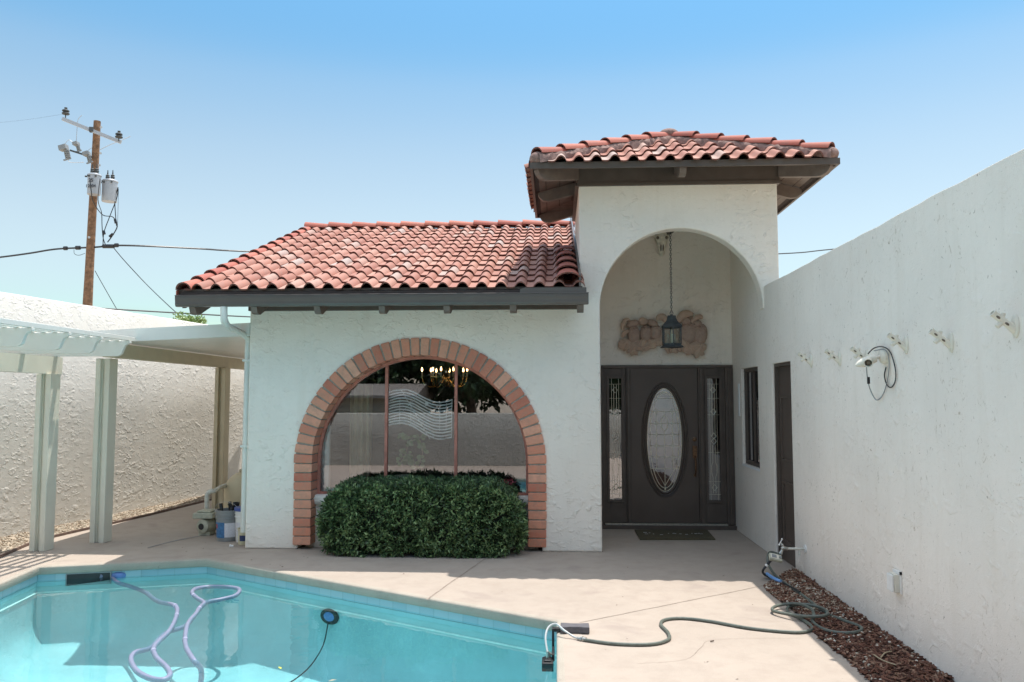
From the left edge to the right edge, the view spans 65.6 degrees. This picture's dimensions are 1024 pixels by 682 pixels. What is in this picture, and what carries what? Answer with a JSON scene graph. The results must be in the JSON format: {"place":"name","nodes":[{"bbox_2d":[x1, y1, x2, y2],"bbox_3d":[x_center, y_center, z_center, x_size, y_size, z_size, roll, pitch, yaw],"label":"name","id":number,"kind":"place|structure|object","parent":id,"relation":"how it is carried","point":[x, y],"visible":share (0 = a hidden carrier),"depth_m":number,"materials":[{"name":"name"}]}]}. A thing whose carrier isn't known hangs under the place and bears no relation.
{"place":"outdoors","nodes":[
{"label":"outdoors","id":0,"kind":"place"},
{"bbox_2d":[104,308,250,316],"bbox_3d":[-9.118,-0.844,26.270,0.408,0.320,8.953,-4,-6,41],"label":"telephone cable","id":1,"kind":"object","parent":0,"point":[171,312],"visible":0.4,"depth_m":24.46,"materials":[{"name":"black plastic"}]},
{"bbox_2d":[0,500,869,681],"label":"pool deck","id":2,"kind":"structure","parent":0,"point":[633,569],"depth_m":7.32,"materials":[{"name":"beige concrete"}]},
{"bbox_2d":[0,318,134,551],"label":"pergola","id":3,"kind":"object","parent":2,"relation":"on","point":[42,350],"visible":1,"depth_m":8.99,"materials":[{"name":"beige metal"}]},
{"bbox_2d":[0,495,210,553],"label":"gravel bed","id":4,"kind":"object","parent":2,"relation":"on","point":[14,537],"visible":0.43,"depth_m":10.39,"materials":[{"name":"beige gravel"}]},
{"bbox_2d":[0,498,211,557],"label":"garden edging","id":5,"kind":"object","parent":2,"relation":"on","point":[80,530],"visible":0.59,"depth_m":10.96,"materials":[{"name":"grey concrete"}]},
{"bbox_2d":[0,292,243,536],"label":"boundary wall","id":6,"kind":"structure","parent":2,"relation":"on","point":[164,431],"depth_m":11.62,"materials":[{"name":"paint"}]},
{"bbox_2d":[89,323,249,542],"bbox_3d":[-3.912,1.295,12.147,1.992,2.602,5.840,0,-4,3],"label":"patio cover","id":7,"kind":"object","parent":2,"relation":"on","point":[220,347],"visible":0.81,"depth_m":9.67,"materials":[{"name":"white metal"}]},
{"bbox_2d":[148,536,197,547],"bbox_3d":[-4.046,2.397,9.511,0.046,0.007,0.847,-1,-4,20],"label":"power cord","id":8,"kind":"object","parent":2,"relation":"on","point":[172,541],"visible":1,"depth_m":9.51,"materials":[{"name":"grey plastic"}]},
{"bbox_2d":[193,483,226,535],"bbox_3d":[-3.774,2.193,10.405,0.420,0.551,0.965,0,-4,3],"label":"pool pump","id":9,"kind":"object","parent":2,"relation":"on","point":[206,523],"visible":0.81,"depth_m":9.98,"materials":[{"name":"plastic"}]},
{"bbox_2d":[214,501,239,541],"bbox_3d":[-3.456,2.183,9.689,0.320,0.474,0.314,0,-4,3],"label":"bucket","id":10,"kind":"object","parent":2,"relation":"on","point":[225,525],"visible":0.77,"depth_m":9.56,"materials":[{"name":"grey plastic"}]},
{"bbox_2d":[223,469,241,507],"bbox_3d":[-3.674,2.081,11.043,0.620,0.875,0.620,0,-4,3],"label":"filter tank","id":11,"kind":"object","parent":2,"relation":"on","point":[232,491],"visible":0.18,"depth_m":10.79,"materials":[{"name":"beige paint"}]},
{"bbox_2d":[233,506,240,542],"bbox_3d":[-3.200,2.209,9.603,0.303,0.410,0.304,0,-4,3],"label":"bottle","id":12,"kind":"object","parent":2,"relation":"on","point":[237,509],"visible":0.29,"depth_m":9.49,"materials":[{"name":"white plastic"}]},
{"bbox_2d":[235,527,244,544],"bbox_3d":[-3.156,2.305,9.394,0.193,0.188,0.206,0,-4,3],"label":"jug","id":13,"kind":"object","parent":2,"relation":"on","point":[241,538],"visible":0.3,"depth_m":9.33,"materials":[{"name":"beige plastic"}]},
{"bbox_2d":[0,574,556,681],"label":"pool shell","id":14,"kind":"object","parent":2,"relation":"in","point":[89,636],"visible":0.93,"depth_m":7.73,"materials":[{"name":"paint"}]},
{"bbox_2d":[0,583,556,655],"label":"tile trim","id":15,"kind":"structure","parent":14,"relation":"attached to","point":[304,604],"depth_m":7.53,"materials":[{"name":"blue tile"}]},
{"bbox_2d":[0,567,556,640],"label":"waterline tile","id":16,"kind":"object","parent":14,"relation":"attached to","point":[480,622],"visible":0.86,"depth_m":7.53,"materials":[{"name":"tile"}]},
{"bbox_2d":[65,571,111,585],"bbox_3d":[-4.405,2.472,8.271,0.432,0.127,0.058,1,-4,-7],"label":"skimmer","id":17,"kind":"object","parent":16,"relation":"attached to","point":[85,578],"visible":1,"depth_m":8.27,"materials":[{"name":"black plastic"}]},
{"bbox_2d":[290,608,338,681],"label":"pool light","id":18,"kind":"object","parent":14,"relation":"attached to","point":[329,616],"visible":1,"depth_m":7.47,"materials":[{"name":"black plastic"}]},
{"bbox_2d":[0,558,564,681],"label":"pool coping","id":19,"kind":"object","parent":2,"relation":"on","point":[514,617],"visible":0.92,"depth_m":7.52,"materials":[{"name":"concrete"}]},
{"bbox_2d":[314,473,529,558],"bbox_3d":[-1.009,1.949,8.915,2.427,0.924,0.782,0,-4,3],"label":"hedge","id":20,"kind":"object","parent":2,"relation":"on","point":[388,514],"visible":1,"depth_m":8.65,"materials":[{"name":"green plant"}]},
{"bbox_2d":[427,556,487,598],"bbox_3d":[-0.495,2.279,7.741,0.018,0.001,1.938,-1,-4,14],"label":"deck joint","id":21,"kind":"object","parent":2,"relation":"on","point":[456,578],"visible":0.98,"depth_m":7.57,"materials":[{"name":"grey concrete"}]},
{"bbox_2d":[542,623,589,671],"bbox_3d":[0.390,2.192,5.744,0.345,0.272,0.358,0,-4,3],"label":"pool filler","id":22,"kind":"object","parent":2,"relation":"on","point":[548,660],"visible":1,"depth_m":5.80,"materials":[{"name":"plastic"}]},
{"bbox_2d":[174,128,1023,681],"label":"house","id":23,"kind":"structure","parent":2,"relation":"on","point":[574,422],"depth_m":9.05,"materials":[{"name":"paint"}]},
{"bbox_2d":[321,421,330,490],"bbox_3d":[-2.226,1.322,9.509,0.100,0.930,0.050,0,-4,3],"label":"interior shutter","id":24,"kind":"object","parent":23,"relation":"attached to","point":[325,474],"visible":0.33,"depth_m":9.48,"materials":[{"name":"white paint"}]},
{"bbox_2d":[349,384,372,483],"bbox_3d":[-1.893,1.313,9.948,0.280,1.550,0.060,0,-4,3],"label":"curtain","id":25,"kind":"object","parent":23,"relation":"hanging from","point":[361,399],"visible":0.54,"depth_m":9.96,"materials":[{"name":"fabric"}]},
{"bbox_2d":[313,356,527,505],"bbox_3d":[-1.046,1.042,9.339,2.704,1.724,0.250,0,-4,3],"label":"window","id":26,"kind":"structure","parent":23,"relation":"in","point":[320,494],"depth_m":9.34,"materials":[{"name":"paint"}]},
{"bbox_2d":[388,364,453,444],"bbox_3d":[-1.082,0.748,9.447,0.800,0.957,0.049,0,-4,3],"label":"neon sign","id":27,"kind":"object","parent":23,"relation":"hanging from","point":[419,428],"visible":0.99,"depth_m":9.43,"materials":[{"name":"glass"}]},
{"bbox_2d":[420,362,468,387],"bbox_3d":[-0.918,0.350,10.943,0.690,0.585,0.672,0,-4,3],"label":"chandelier","id":28,"kind":"object","parent":23,"relation":"hanging from","point":[445,380],"visible":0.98,"depth_m":10.91,"materials":[{"name":"gold metal"}]},
{"bbox_2d":[618,310,707,358],"bbox_3d":[2.017,-0.086,10.660,1.198,0.651,0.157,0,-4,3],"label":"wall relief","id":29,"kind":"object","parent":23,"relation":"attached to","point":[694,333],"depth_m":10.61,"materials":[{"name":"ceramic"}]},
{"bbox_2d":[654,232,672,255],"bbox_3d":[2.019,-1.346,10.740,0.428,0.398,0.172,0,-4,3],"label":"skull","id":30,"kind":"object","parent":23,"relation":"attached to","point":[661,239],"visible":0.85,"depth_m":10.68},
{"bbox_2d":[630,368,699,522],"bbox_3d":[2.034,1.383,10.571,0.886,2.044,0.126,0,-4,3],"label":"door","id":31,"kind":"structure","parent":23,"relation":"in","point":[664,401],"depth_m":10.60,"materials":[{"name":"paint"}]},
{"bbox_2d":[660,232,683,348],"bbox_3d":[1.978,-0.787,9.890,0.268,1.772,0.310,0,-4,3],"label":"pendant lantern","id":32,"kind":"object","parent":23,"relation":"hanging from","point":[671,322],"visible":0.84,"depth_m":9.80,"materials":[{"name":"metal"}]},
{"bbox_2d":[738,384,739,415],"bbox_3d":[2.919,0.755,10.220,0.013,0.415,0.060,0,-4,3],"label":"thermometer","id":33,"kind":"object","parent":23,"relation":"attached to","point":[738,399],"visible":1,"depth_m":10.21,"materials":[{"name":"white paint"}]},
{"bbox_2d":[742,367,759,471],"bbox_3d":[2.941,0.935,9.678,0.094,1.222,0.870,0,-4,3],"label":"window","id":34,"kind":"structure","parent":23,"relation":"in","point":[750,374],"depth_m":9.81,"materials":[{"name":"black glass"}]},
{"bbox_2d":[774,362,795,567],"bbox_3d":[2.884,1.271,8.277,0.080,2.093,0.678,0,-4,3],"label":"door","id":35,"kind":"structure","parent":23,"relation":"in","point":[782,382],"depth_m":8.42,"materials":[{"name":"paint"}]},
{"bbox_2d":[778,538,806,554],"bbox_3d":[2.660,1.956,7.557,0.255,0.157,0.080,0,-4,3],"label":"faucet","id":36,"kind":"object","parent":23,"relation":"attached to","point":[783,548],"visible":1,"depth_m":7.54,"materials":[{"name":"white metal"}]},
{"bbox_2d":[766,553,781,564],"bbox_3d":[2.478,2.063,7.516,0.171,0.122,0.108,0,-4,3],"label":"hose timer","id":37,"kind":"object","parent":36,"relation":"attached to","point":[775,557],"visible":1,"depth_m":7.48,"materials":[{"name":"plastic"}]},
{"bbox_2d":[761,564,800,592],"bbox_3d":[2.456,2.160,7.255,0.121,0.157,0.786,1,-4,-10],"label":"leader hose","id":38,"kind":"object","parent":37,"relation":"hanging from","point":[769,576],"visible":0.99,"depth_m":7.47,"materials":[{"name":"blue plastic"}]},
{"bbox_2d":[797,352,812,366],"bbox_3d":[2.711,0.171,7.357,0.140,0.149,0.068,0,-4,3],"label":"pole bracket","id":39,"kind":"object","parent":23,"relation":"attached to","point":[809,360],"visible":1,"depth_m":7.34,"materials":[{"name":"beige plastic"}]},
{"bbox_2d":[824,349,840,365],"bbox_3d":[2.671,0.136,6.622,0.140,0.149,0.068,0,-4,3],"label":"pole bracket","id":40,"kind":"object","parent":23,"relation":"attached to","point":[837,358],"visible":1,"depth_m":6.61,"materials":[{"name":"beige plastic"}]},
{"bbox_2d":[850,346,868,358],"bbox_3d":[2.639,0.111,6.040,0.140,0.149,0.068,0,-4,3],"label":"pole bracket","id":41,"kind":"object","parent":23,"relation":"attached to","point":[857,352],"visible":0.85,"depth_m":6.03,"materials":[{"name":"beige plastic"}]},
{"bbox_2d":[855,346,895,400],"bbox_3d":[2.571,0.231,5.701,0.219,0.392,0.385,0,-4,3],"label":"floodlight","id":42,"kind":"object","parent":23,"relation":"attached to","point":[883,356],"visible":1,"depth_m":5.67,"materials":[{"name":"beige plastic"}]},
{"bbox_2d":[887,568,902,594],"bbox_3d":[2.645,1.665,5.508,0.062,0.150,0.125,0,-4,3],"label":"outdoor outlet","id":43,"kind":"object","parent":23,"relation":"attached to","point":[894,581],"visible":1,"depth_m":5.46,"materials":[{"name":"beige plastic"}]},
{"bbox_2d":[886,332,908,353],"bbox_3d":[2.603,0.013,5.369,0.140,0.149,0.068,0,-4,3],"label":"pole bracket","id":44,"kind":"object","parent":23,"relation":"attached to","point":[903,344],"visible":1,"depth_m":5.36,"materials":[{"name":"beige plastic"}]},
{"bbox_2d":[928,328,953,351],"bbox_3d":[2.570,-0.005,4.763,0.140,0.149,0.068,0,-4,3],"label":"pole bracket","id":45,"kind":"object","parent":23,"relation":"attached to","point":[948,342],"visible":1,"depth_m":4.75,"materials":[{"name":"beige plastic"}]},
{"bbox_2d":[989,309,1019,337],"bbox_3d":[2.534,-0.088,4.094,0.140,0.149,0.068,0,-4,3],"label":"pole bracket","id":46,"kind":"object","parent":23,"relation":"attached to","point":[1013,326],"visible":1,"depth_m":4.08,"materials":[{"name":"beige plastic"}]},
{"bbox_3d":[-1.021,2.114,9.718,2.300,0.580,0.350,0,-4,3],"label":"window bench","id":47,"kind":"object","parent":23,"relation":"in","visible":0},
{"bbox_2d":[396,432,428,477],"bbox_3d":[-1.230,1.463,9.751,0.428,0.683,0.200,0,-4,3],"label":"houseplant","id":48,"kind":"object","parent":47,"relation":"on","point":[408,457],"visible":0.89,"depth_m":9.75,"materials":[{"name":"green plant"}]},
{"bbox_2d":[583,585,762,621],"bbox_3d":[1.418,2.205,6.710,2.160,0.001,0.013,3,-5,-34],"label":"deck joint","id":49,"kind":"object","parent":2,"relation":"on","point":[668,604],"visible":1,"depth_m":6.60,"materials":[{"name":"grey concrete"}]},
{"bbox_2d":[635,530,714,539],"bbox_3d":[2.046,2.434,10.002,0.945,0.014,0.746,0,-4,3],"label":"doormat","id":50,"kind":"object","parent":2,"relation":"on","point":[674,535],"visible":1,"depth_m":9.90,"materials":[{"name":"black rubber"}]},
{"bbox_2d":[577,551,863,645],"bbox_3d":[2.034,2.055,6.287,1.463,0.259,3.063,-4,-6,43],"label":"garden hose","id":51,"kind":"object","parent":2,"relation":"on","point":[809,606],"visible":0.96,"depth_m":6.02,"materials":[{"name":"rubber"}]},
{"bbox_2d":[763,568,954,681],"bbox_3d":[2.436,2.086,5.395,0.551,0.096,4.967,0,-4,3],"label":"bark mulch","id":52,"kind":"object","parent":2,"relation":"on","point":[901,670],"visible":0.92,"depth_m":5.54,"materials":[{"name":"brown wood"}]},
{"label":"pool water","id":53,"kind":"structure","parent":0,"visible":0},
{"bbox_2d":[111,572,125,577],"bbox_3d":[-4.149,2.530,8.411,0.200,0.198,0.200,0,-4,3],"label":"chlorine floater","id":54,"kind":"object","parent":53,"relation":"in","point":[119,574],"visible":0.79,"depth_m":8.33,"materials":[{"name":"blue plastic"}]},
{"bbox_2d":[99,575,241,681],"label":"cleaner hose","id":55,"kind":"object","parent":53,"relation":"in","point":[162,663],"visible":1,"depth_m":6.42,"materials":[{"name":"white plastic"}]},
{"label":"ground","id":56,"kind":"structure","parent":0,"visible":0},
{"bbox_2d":[58,107,130,305],"bbox_3d":[-17.032,-2.770,31.883,2.775,13.552,1.348,0,-4,3],"label":"utility pole","id":57,"kind":"object","parent":56,"relation":"on","point":[110,191],"visible":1,"depth_m":32.22,"materials":[{"name":"brown wood"}]},
{"bbox_2d":[0,243,832,257],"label":"service cable","id":58,"kind":"object","parent":57,"relation":"attached to","point":[114,245],"visible":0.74,"depth_m":32.49,"materials":[{"name":"black plastic"}]},
{"bbox_2d":[114,248,179,315],"bbox_3d":[-13.226,-2.173,29.827,0.932,3.549,7.454,4,-6,-44],"label":"guy wire","id":59,"kind":"object","parent":58,"relation":"attached to","point":[145,283],"visible":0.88,"depth_m":32.04,"materials":[{"name":"black metal"}]},
{"bbox_2d":[172,311,206,323],"bbox_3d":[-9.937,1.284,24.385,1.077,4.402,1.189,0,-4,3],"label":"tree","id":60,"kind":"object","parent":56,"relation":"on","point":[195,319],"visible":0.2,"depth_m":24.42,"materials":[{"name":"green plant"}]}
]}

